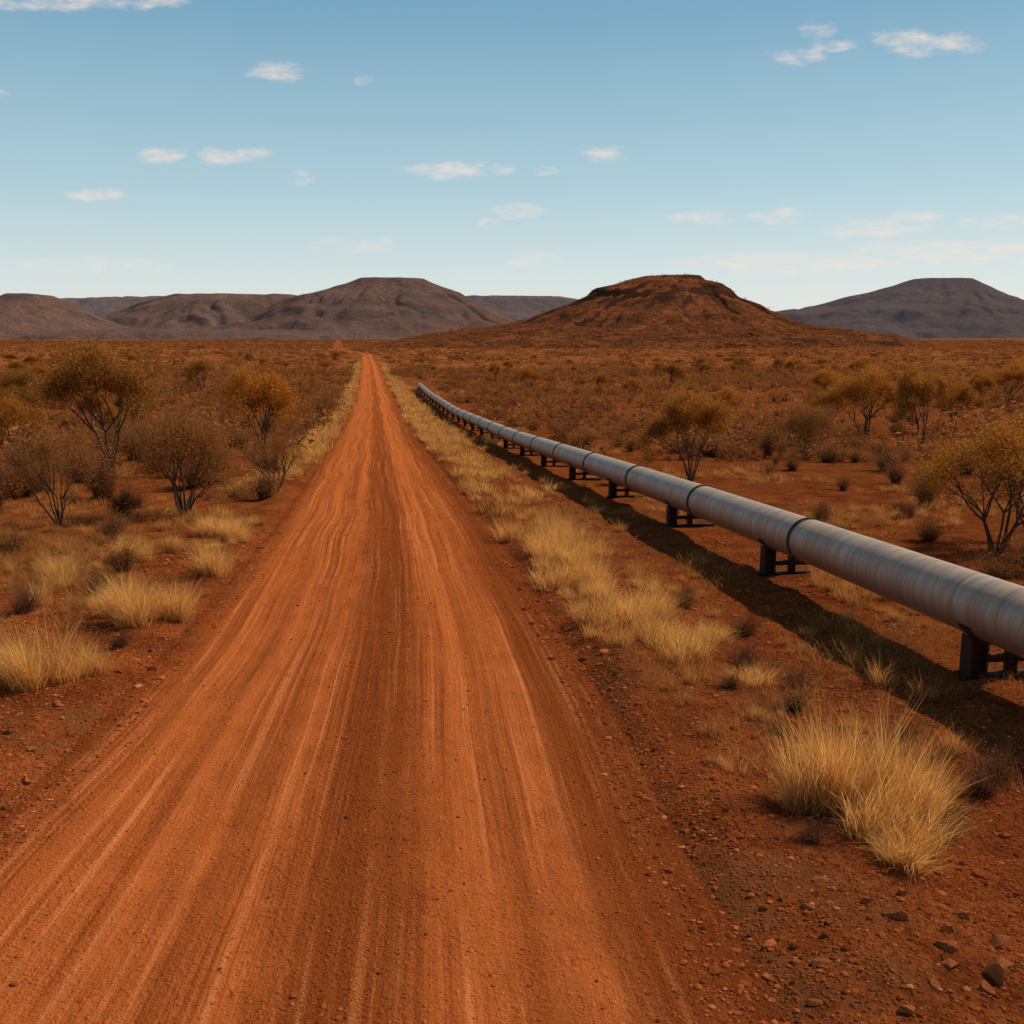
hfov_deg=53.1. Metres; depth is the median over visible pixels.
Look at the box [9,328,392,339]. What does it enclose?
hill
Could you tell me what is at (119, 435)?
shrub
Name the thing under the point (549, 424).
shrub
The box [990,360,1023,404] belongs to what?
acacia tree
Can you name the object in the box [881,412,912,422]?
shrub
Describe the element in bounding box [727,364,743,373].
acacia tree
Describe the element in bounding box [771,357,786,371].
acacia tree
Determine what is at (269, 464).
shrub
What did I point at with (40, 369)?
acacia tree
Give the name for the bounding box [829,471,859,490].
shrub
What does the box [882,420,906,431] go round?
shrub
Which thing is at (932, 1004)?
ground
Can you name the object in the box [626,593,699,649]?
grass tussock
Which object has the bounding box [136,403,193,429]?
shrub
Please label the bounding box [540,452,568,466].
pipe support
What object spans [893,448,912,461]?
shrub
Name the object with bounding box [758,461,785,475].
shrub
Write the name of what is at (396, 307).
hill
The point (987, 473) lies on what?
shrub
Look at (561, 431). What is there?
shrub
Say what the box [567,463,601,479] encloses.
pipe support
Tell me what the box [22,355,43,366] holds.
acacia tree
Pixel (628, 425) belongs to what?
shrub
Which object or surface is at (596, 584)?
grass tussock
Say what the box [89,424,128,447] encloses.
shrub
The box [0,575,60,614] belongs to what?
shrub
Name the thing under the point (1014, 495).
acacia tree
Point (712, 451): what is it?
shrub
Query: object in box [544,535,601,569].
grass tussock
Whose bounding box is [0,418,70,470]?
shrub
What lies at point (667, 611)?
grass tussock
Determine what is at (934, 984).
rock
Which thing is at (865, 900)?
rock
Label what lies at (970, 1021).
rock
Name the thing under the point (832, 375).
acacia tree
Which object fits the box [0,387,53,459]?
acacia tree
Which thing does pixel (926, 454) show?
shrub
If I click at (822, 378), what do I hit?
acacia tree
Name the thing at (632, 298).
hill
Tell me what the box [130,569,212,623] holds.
grass tussock
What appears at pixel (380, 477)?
dirt road
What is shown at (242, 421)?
shrub
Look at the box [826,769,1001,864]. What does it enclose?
grass tussock
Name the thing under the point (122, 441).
shrub
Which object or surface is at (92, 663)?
grass tussock
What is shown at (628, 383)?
acacia tree
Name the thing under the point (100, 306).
hill
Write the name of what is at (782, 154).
sky
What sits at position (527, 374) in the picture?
acacia tree
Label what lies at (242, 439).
shrub
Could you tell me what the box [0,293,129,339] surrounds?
hill
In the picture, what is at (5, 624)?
grass tussock
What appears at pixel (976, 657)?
pipe support
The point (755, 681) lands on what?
grass tussock
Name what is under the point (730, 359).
acacia tree
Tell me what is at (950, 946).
rock
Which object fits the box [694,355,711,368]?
acacia tree
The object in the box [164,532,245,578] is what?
grass tussock
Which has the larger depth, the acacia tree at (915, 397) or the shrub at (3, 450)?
the acacia tree at (915, 397)
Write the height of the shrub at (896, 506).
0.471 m
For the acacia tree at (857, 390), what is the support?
on the ground at (932, 1004)
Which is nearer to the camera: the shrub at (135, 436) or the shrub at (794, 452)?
the shrub at (794, 452)
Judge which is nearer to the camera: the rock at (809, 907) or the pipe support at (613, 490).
the rock at (809, 907)
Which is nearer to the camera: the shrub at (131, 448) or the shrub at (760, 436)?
the shrub at (131, 448)
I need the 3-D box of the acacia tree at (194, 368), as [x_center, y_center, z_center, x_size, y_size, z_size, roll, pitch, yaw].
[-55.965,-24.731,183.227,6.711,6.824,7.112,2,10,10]
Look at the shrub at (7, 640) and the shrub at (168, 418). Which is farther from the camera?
the shrub at (168, 418)
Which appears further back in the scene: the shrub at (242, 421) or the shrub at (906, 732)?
the shrub at (242, 421)
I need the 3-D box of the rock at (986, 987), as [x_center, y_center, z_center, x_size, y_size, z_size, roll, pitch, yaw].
[3.095,3.106,6.667,0.091,0.078,0.120,-7,12,-34]
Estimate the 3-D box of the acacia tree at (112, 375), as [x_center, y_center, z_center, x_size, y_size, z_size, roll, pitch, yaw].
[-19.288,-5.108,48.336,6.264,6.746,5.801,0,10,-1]
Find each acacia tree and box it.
[0,360,40,426]
[0,379,47,434]
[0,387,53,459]
[0,419,102,524]
[2,353,15,361]
[7,359,28,376]
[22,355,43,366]
[23,332,169,472]
[27,364,49,377]
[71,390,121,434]
[106,397,249,515]
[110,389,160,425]
[126,354,139,365]
[179,355,216,390]
[217,358,303,465]
[233,428,308,491]
[245,351,255,361]
[259,356,266,366]
[313,358,332,376]
[314,351,327,360]
[331,351,340,359]
[447,353,456,363]
[488,361,501,378]
[502,360,514,370]
[512,366,541,390]
[595,369,609,394]
[621,377,645,396]
[632,381,738,480]
[650,358,688,389]
[652,356,662,361]
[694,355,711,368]
[698,359,712,377]
[709,384,746,409]
[725,356,736,362]
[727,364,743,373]
[732,356,751,370]
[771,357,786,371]
[780,350,791,360]
[783,358,804,374]
[803,364,842,411]
[805,385,856,428]
[816,356,831,364]
[818,361,900,443]
[821,370,845,389]
[848,358,867,373]
[860,355,869,363]
[870,352,879,360]
[881,370,900,383]
[886,358,953,445]
[886,370,933,414]
[904,412,1023,555]
[933,374,990,432]
[952,411,1023,526]
[966,368,997,396]
[975,366,990,374]
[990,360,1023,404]
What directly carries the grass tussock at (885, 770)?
on the ground at (932, 1004)
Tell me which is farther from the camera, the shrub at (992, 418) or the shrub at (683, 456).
the shrub at (992, 418)
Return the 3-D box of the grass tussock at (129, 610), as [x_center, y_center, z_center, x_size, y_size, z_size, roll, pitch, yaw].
[-6.385,1.299,17.024,2.145,1.212,1.951,-1,10,-5]
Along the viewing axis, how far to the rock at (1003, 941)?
7.31 m
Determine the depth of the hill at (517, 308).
5667.39 m
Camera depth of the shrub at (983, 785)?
10.30 m
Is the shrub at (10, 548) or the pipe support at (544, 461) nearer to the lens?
the shrub at (10, 548)
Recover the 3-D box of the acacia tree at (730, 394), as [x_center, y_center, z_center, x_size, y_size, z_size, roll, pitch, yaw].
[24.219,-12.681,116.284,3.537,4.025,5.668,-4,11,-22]
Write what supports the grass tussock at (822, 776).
on the ground at (932, 1004)
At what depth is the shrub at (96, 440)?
63.46 m
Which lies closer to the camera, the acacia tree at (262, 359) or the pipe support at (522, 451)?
the pipe support at (522, 451)
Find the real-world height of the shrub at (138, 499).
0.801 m
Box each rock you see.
[22,776,30,783]
[26,746,36,750]
[34,763,43,766]
[52,700,60,707]
[66,731,75,736]
[76,700,84,705]
[802,903,813,910]
[807,998,823,1005]
[811,958,829,966]
[812,875,832,885]
[825,917,832,924]
[861,896,870,904]
[876,930,885,938]
[883,906,909,921]
[897,888,906,895]
[898,1004,915,1014]
[928,978,940,989]
[935,939,957,953]
[940,923,953,932]
[941,958,957,969]
[953,909,969,919]
[965,1019,979,1023]
[980,979,995,994]
[985,957,1015,986]
[990,933,1013,949]
[994,1017,1006,1023]
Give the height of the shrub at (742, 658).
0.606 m
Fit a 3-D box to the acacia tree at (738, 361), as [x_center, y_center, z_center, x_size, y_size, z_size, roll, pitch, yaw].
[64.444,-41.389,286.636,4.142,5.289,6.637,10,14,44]
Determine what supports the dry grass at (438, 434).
on the ground at (932, 1004)
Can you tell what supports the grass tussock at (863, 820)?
on the ground at (932, 1004)
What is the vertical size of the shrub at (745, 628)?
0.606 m
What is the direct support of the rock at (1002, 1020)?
on the ground at (932, 1004)
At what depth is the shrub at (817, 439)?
61.80 m
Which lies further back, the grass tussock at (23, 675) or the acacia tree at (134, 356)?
the acacia tree at (134, 356)
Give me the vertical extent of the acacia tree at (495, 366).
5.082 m
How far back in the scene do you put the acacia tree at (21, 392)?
83.43 m
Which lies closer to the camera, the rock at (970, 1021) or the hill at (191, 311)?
the rock at (970, 1021)
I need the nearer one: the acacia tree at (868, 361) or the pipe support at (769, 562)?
the pipe support at (769, 562)
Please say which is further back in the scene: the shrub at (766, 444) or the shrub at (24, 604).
the shrub at (766, 444)
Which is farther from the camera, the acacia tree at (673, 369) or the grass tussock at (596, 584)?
the acacia tree at (673, 369)
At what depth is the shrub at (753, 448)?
58.47 m
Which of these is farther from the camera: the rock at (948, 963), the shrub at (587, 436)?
the shrub at (587, 436)
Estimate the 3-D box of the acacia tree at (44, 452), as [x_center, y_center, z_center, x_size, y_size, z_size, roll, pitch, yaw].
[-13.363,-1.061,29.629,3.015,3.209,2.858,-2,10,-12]
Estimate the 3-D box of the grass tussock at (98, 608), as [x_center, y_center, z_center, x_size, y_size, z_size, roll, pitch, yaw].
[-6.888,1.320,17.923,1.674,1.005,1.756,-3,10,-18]
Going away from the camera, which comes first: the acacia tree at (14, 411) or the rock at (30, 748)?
the rock at (30, 748)
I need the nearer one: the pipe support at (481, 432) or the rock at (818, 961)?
the rock at (818, 961)
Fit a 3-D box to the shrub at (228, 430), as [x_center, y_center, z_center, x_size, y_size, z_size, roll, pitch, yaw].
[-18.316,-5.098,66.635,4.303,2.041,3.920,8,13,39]
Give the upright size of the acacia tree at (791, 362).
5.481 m
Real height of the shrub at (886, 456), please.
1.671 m
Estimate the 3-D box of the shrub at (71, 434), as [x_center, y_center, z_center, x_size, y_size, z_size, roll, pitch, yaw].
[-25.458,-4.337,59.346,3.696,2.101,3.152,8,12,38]
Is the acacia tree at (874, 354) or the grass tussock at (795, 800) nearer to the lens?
the grass tussock at (795, 800)
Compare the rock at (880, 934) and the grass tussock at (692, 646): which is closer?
the rock at (880, 934)
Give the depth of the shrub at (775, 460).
50.82 m
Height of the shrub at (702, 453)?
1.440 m
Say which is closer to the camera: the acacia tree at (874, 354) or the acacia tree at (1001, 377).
the acacia tree at (1001, 377)
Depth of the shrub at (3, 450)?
39.14 m
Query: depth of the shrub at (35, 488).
37.15 m
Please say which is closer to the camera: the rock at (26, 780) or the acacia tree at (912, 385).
the rock at (26, 780)
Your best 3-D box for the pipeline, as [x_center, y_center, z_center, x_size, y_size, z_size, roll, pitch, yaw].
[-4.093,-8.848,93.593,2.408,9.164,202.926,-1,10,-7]
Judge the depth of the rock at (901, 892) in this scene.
8.01 m
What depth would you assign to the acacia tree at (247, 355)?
399.25 m
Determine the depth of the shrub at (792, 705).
12.89 m
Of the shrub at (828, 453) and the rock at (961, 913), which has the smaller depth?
the rock at (961, 913)
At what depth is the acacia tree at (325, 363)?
255.26 m
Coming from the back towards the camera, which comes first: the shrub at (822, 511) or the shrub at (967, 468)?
the shrub at (967, 468)
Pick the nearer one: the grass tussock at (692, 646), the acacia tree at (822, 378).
the grass tussock at (692, 646)
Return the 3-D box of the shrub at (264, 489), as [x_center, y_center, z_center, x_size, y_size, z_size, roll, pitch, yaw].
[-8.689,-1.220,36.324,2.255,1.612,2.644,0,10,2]
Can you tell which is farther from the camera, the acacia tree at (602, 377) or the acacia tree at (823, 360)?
the acacia tree at (823, 360)
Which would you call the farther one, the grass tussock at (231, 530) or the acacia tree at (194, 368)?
the acacia tree at (194, 368)
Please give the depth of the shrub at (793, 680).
13.99 m
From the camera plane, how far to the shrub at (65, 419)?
98.03 m
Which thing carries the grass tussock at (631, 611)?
on the ground at (932, 1004)
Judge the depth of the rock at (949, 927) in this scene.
7.40 m
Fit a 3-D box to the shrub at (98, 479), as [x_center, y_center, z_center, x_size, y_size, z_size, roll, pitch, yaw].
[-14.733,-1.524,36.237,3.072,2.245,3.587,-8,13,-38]
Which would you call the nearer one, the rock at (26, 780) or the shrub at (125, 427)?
the rock at (26, 780)
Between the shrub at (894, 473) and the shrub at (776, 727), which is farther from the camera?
the shrub at (894, 473)
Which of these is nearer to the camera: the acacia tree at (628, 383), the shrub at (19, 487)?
the shrub at (19, 487)
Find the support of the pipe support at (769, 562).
on the ground at (932, 1004)
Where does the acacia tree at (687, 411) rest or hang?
on the ground at (932, 1004)
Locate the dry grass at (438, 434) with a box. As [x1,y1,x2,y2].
[0,348,1023,962]
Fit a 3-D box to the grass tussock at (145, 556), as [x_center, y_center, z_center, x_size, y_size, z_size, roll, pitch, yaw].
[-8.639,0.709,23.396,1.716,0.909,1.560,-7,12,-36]
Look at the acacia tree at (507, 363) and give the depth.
278.65 m
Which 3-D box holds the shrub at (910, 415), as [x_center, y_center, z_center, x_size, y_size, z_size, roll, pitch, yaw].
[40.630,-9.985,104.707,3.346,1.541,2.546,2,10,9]
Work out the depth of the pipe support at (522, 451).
59.26 m
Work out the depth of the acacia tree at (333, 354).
447.58 m
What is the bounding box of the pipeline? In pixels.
[417,383,1023,657]
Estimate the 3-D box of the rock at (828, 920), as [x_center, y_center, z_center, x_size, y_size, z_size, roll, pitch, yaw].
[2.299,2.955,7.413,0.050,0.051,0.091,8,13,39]
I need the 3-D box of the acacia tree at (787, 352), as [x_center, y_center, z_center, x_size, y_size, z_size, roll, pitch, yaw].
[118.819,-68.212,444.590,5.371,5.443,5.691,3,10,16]
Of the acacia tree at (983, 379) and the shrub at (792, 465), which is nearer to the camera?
the shrub at (792, 465)
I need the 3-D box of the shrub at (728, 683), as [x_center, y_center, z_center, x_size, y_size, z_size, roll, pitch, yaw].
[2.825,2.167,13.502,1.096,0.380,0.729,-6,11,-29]
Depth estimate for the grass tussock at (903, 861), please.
8.58 m
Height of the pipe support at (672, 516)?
0.769 m
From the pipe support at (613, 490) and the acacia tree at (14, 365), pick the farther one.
the acacia tree at (14, 365)
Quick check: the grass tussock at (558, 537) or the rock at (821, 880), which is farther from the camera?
the grass tussock at (558, 537)
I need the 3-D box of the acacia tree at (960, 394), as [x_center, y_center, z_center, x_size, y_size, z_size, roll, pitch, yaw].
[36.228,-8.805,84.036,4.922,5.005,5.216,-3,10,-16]
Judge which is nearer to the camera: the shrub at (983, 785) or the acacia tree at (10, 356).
the shrub at (983, 785)
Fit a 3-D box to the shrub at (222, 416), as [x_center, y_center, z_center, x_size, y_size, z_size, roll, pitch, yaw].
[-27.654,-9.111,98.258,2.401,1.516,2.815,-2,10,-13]
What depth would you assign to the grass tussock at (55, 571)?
21.06 m
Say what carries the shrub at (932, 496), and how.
on the ground at (932, 1004)
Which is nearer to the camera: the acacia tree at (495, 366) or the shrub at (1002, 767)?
the shrub at (1002, 767)
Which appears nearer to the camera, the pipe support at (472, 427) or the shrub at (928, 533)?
the shrub at (928, 533)
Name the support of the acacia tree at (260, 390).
on the ground at (932, 1004)
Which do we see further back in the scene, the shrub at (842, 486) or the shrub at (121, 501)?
the shrub at (842, 486)
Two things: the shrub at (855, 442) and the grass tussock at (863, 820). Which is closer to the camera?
the grass tussock at (863, 820)
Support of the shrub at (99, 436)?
on the ground at (932, 1004)
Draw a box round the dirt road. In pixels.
[0,351,785,1023]
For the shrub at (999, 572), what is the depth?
20.77 m
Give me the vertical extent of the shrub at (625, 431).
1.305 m
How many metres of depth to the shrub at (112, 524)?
26.86 m
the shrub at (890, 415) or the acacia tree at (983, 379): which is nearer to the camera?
the shrub at (890, 415)
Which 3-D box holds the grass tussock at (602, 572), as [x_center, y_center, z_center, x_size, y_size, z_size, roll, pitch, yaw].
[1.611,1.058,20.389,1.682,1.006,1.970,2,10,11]
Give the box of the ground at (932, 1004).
[0,338,1023,1023]
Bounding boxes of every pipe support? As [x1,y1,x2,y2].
[470,424,479,430]
[479,427,495,435]
[490,432,502,441]
[503,438,519,448]
[518,444,540,455]
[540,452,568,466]
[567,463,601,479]
[606,478,647,497]
[663,500,714,526]
[756,538,820,576]
[954,623,1023,680]
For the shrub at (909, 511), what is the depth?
31.01 m
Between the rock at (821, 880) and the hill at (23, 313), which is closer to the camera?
the rock at (821, 880)
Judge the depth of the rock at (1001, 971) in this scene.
6.79 m
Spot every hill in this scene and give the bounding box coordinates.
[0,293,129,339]
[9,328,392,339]
[60,296,163,316]
[100,293,296,328]
[208,277,515,338]
[386,275,934,348]
[466,295,577,320]
[776,278,1023,338]
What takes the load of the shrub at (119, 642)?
on the ground at (932, 1004)
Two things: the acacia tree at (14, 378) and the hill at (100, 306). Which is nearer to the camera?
the acacia tree at (14, 378)
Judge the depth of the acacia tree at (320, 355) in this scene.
391.88 m
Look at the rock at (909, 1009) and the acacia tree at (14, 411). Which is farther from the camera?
the acacia tree at (14, 411)
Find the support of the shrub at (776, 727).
on the ground at (932, 1004)
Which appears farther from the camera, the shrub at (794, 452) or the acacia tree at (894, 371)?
the acacia tree at (894, 371)
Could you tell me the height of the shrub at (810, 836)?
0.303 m
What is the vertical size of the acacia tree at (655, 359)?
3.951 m
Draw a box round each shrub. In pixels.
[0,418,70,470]
[0,433,13,467]
[0,439,65,496]
[0,446,46,500]
[0,457,39,514]
[0,520,47,557]
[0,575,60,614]
[0,627,27,648]
[30,432,113,483]
[48,436,135,499]
[53,425,89,451]
[56,421,91,446]
[61,413,72,424]
[69,562,127,595]
[74,469,148,518]
[74,530,157,572]
[82,428,112,442]
[84,503,141,539]
[85,428,111,447]
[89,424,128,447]
[90,417,164,460]
[91,621,152,647]
[109,425,135,446]
[114,416,138,434]
[115,423,137,450]
[121,425,149,446]
[126,486,154,507]
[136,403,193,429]
[167,439,236,488]
[214,423,256,449]
[216,410,229,421]
[216,420,251,448]
[228,412,258,429]
[231,442,304,472]
[235,456,294,500]
[246,407,294,437]
[304,383,345,414]
[502,411,516,421]
[544,420,558,428]
[545,421,564,433]
[549,427,577,442]
[559,424,605,444]
[613,422,629,436]
[618,415,639,434]
[640,417,652,436]
[664,576,702,608]
[676,449,687,460]
[685,434,730,455]
[694,434,730,456]
[695,665,758,689]
[700,632,792,667]
[706,599,785,635]
[727,422,763,440]
[742,679,840,712]
[745,706,806,738]
[748,443,759,454]
[751,429,774,443]
[752,421,785,456]
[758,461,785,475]
[760,654,855,689]
[761,403,785,419]
[765,449,786,464]
[765,811,851,846]
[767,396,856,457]
[778,448,808,470]
[781,448,803,458]
[789,427,829,451]
[791,433,852,461]
[805,494,839,521]
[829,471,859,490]
[841,442,869,462]
[842,431,877,451]
[853,440,919,470]
[864,435,900,452]
[870,711,942,742]
[871,447,914,483]
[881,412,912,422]
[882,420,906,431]
[884,496,905,509]
[890,445,957,507]
[891,494,927,517]
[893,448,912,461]
[898,788,997,848]
[901,508,970,541]
[904,409,923,421]
[914,439,944,462]
[928,434,991,474]
[944,732,1023,802]
[949,539,1023,582]
[962,522,1023,573]
[963,732,1023,782]
[971,459,992,476]
[977,410,1004,425]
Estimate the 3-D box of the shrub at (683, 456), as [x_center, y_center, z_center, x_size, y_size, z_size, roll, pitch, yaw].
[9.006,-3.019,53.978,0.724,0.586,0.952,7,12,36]
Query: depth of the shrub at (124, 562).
21.93 m
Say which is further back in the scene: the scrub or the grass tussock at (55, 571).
the scrub
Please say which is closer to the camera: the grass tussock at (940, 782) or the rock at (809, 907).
the rock at (809, 907)
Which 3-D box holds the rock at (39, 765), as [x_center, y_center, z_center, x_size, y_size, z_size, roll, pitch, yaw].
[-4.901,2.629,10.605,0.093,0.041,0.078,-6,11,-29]
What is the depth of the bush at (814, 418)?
55.64 m
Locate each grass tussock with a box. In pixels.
[0,598,99,692]
[0,609,12,639]
[0,625,64,683]
[29,546,100,585]
[47,628,134,682]
[76,558,177,628]
[81,565,157,624]
[105,528,164,562]
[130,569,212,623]
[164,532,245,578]
[182,507,251,537]
[200,512,260,540]
[521,518,580,552]
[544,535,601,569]
[559,568,629,603]
[561,543,628,584]
[592,572,665,628]
[618,573,692,619]
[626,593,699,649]
[654,610,731,665]
[674,615,751,644]
[719,652,803,688]
[754,689,888,821]
[757,670,938,820]
[821,743,958,845]
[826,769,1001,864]
[827,691,971,832]
[845,797,973,881]
[863,715,995,822]
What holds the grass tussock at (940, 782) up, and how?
on the ground at (932, 1004)
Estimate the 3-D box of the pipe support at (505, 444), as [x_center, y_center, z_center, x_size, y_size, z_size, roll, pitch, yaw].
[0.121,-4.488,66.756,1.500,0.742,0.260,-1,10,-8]
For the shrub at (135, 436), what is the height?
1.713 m
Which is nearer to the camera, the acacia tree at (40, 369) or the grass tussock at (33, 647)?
the grass tussock at (33, 647)
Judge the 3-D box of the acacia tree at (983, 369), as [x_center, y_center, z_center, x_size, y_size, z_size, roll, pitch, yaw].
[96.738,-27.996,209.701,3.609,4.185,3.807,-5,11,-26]
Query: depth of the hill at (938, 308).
3716.00 m
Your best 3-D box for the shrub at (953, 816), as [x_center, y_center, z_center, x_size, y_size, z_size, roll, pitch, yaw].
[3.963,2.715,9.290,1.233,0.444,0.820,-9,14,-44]
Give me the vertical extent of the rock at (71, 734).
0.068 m
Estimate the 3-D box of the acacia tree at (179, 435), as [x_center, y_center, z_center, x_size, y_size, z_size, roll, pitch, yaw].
[-10.229,-1.661,31.692,4.311,3.920,4.640,-3,10,-19]
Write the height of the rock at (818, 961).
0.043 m
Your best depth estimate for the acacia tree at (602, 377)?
173.06 m
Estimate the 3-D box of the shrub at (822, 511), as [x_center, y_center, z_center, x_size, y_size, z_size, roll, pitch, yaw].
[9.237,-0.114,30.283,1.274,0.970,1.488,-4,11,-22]
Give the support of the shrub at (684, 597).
on the ground at (932, 1004)
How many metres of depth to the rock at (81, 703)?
12.56 m
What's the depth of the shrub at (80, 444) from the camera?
57.55 m
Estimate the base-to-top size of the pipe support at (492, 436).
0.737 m
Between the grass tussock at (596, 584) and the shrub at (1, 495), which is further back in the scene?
the shrub at (1, 495)
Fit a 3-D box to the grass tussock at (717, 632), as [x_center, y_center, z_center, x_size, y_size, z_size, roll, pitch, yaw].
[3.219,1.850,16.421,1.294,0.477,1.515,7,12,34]
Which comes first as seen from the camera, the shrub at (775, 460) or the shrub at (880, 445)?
the shrub at (775, 460)
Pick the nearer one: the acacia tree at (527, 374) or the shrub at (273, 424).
the shrub at (273, 424)
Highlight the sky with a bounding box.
[0,0,1023,310]
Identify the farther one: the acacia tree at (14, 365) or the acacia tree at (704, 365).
the acacia tree at (704, 365)
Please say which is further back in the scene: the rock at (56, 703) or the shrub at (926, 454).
the shrub at (926, 454)
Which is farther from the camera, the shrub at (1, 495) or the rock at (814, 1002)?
the shrub at (1, 495)
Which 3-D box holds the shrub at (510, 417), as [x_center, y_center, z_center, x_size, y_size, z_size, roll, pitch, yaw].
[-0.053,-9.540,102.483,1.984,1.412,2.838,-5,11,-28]
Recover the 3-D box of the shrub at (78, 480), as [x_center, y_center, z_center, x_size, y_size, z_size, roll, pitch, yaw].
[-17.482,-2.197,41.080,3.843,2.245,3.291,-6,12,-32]
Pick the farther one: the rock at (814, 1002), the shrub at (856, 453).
the shrub at (856, 453)
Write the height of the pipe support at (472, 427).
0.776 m
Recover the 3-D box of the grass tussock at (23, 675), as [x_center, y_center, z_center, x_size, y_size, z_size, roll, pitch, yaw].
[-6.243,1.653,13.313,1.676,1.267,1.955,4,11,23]
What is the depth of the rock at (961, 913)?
7.71 m
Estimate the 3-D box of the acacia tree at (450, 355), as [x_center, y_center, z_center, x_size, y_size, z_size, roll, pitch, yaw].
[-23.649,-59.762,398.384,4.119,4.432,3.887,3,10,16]
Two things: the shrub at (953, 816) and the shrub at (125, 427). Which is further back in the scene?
the shrub at (125, 427)
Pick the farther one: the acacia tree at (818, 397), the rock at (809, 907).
the acacia tree at (818, 397)
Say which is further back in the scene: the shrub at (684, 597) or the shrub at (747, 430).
the shrub at (747, 430)
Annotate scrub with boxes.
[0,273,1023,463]
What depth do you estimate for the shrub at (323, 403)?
116.34 m
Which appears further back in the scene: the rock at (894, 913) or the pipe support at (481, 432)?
the pipe support at (481, 432)
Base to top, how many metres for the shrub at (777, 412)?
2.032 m
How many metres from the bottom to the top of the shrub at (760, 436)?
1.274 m
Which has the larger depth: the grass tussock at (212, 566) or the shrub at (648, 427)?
the shrub at (648, 427)
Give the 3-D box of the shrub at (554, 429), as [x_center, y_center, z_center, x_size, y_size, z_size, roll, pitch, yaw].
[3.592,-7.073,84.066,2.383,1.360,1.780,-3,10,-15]
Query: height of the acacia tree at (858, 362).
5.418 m
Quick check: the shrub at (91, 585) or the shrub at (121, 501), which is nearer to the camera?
the shrub at (91, 585)
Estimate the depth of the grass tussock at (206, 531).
27.43 m
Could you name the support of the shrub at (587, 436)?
on the ground at (932, 1004)
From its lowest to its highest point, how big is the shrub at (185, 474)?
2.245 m
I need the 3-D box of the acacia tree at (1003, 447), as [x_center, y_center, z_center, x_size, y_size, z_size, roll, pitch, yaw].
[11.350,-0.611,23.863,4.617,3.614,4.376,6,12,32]
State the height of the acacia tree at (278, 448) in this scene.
2.521 m

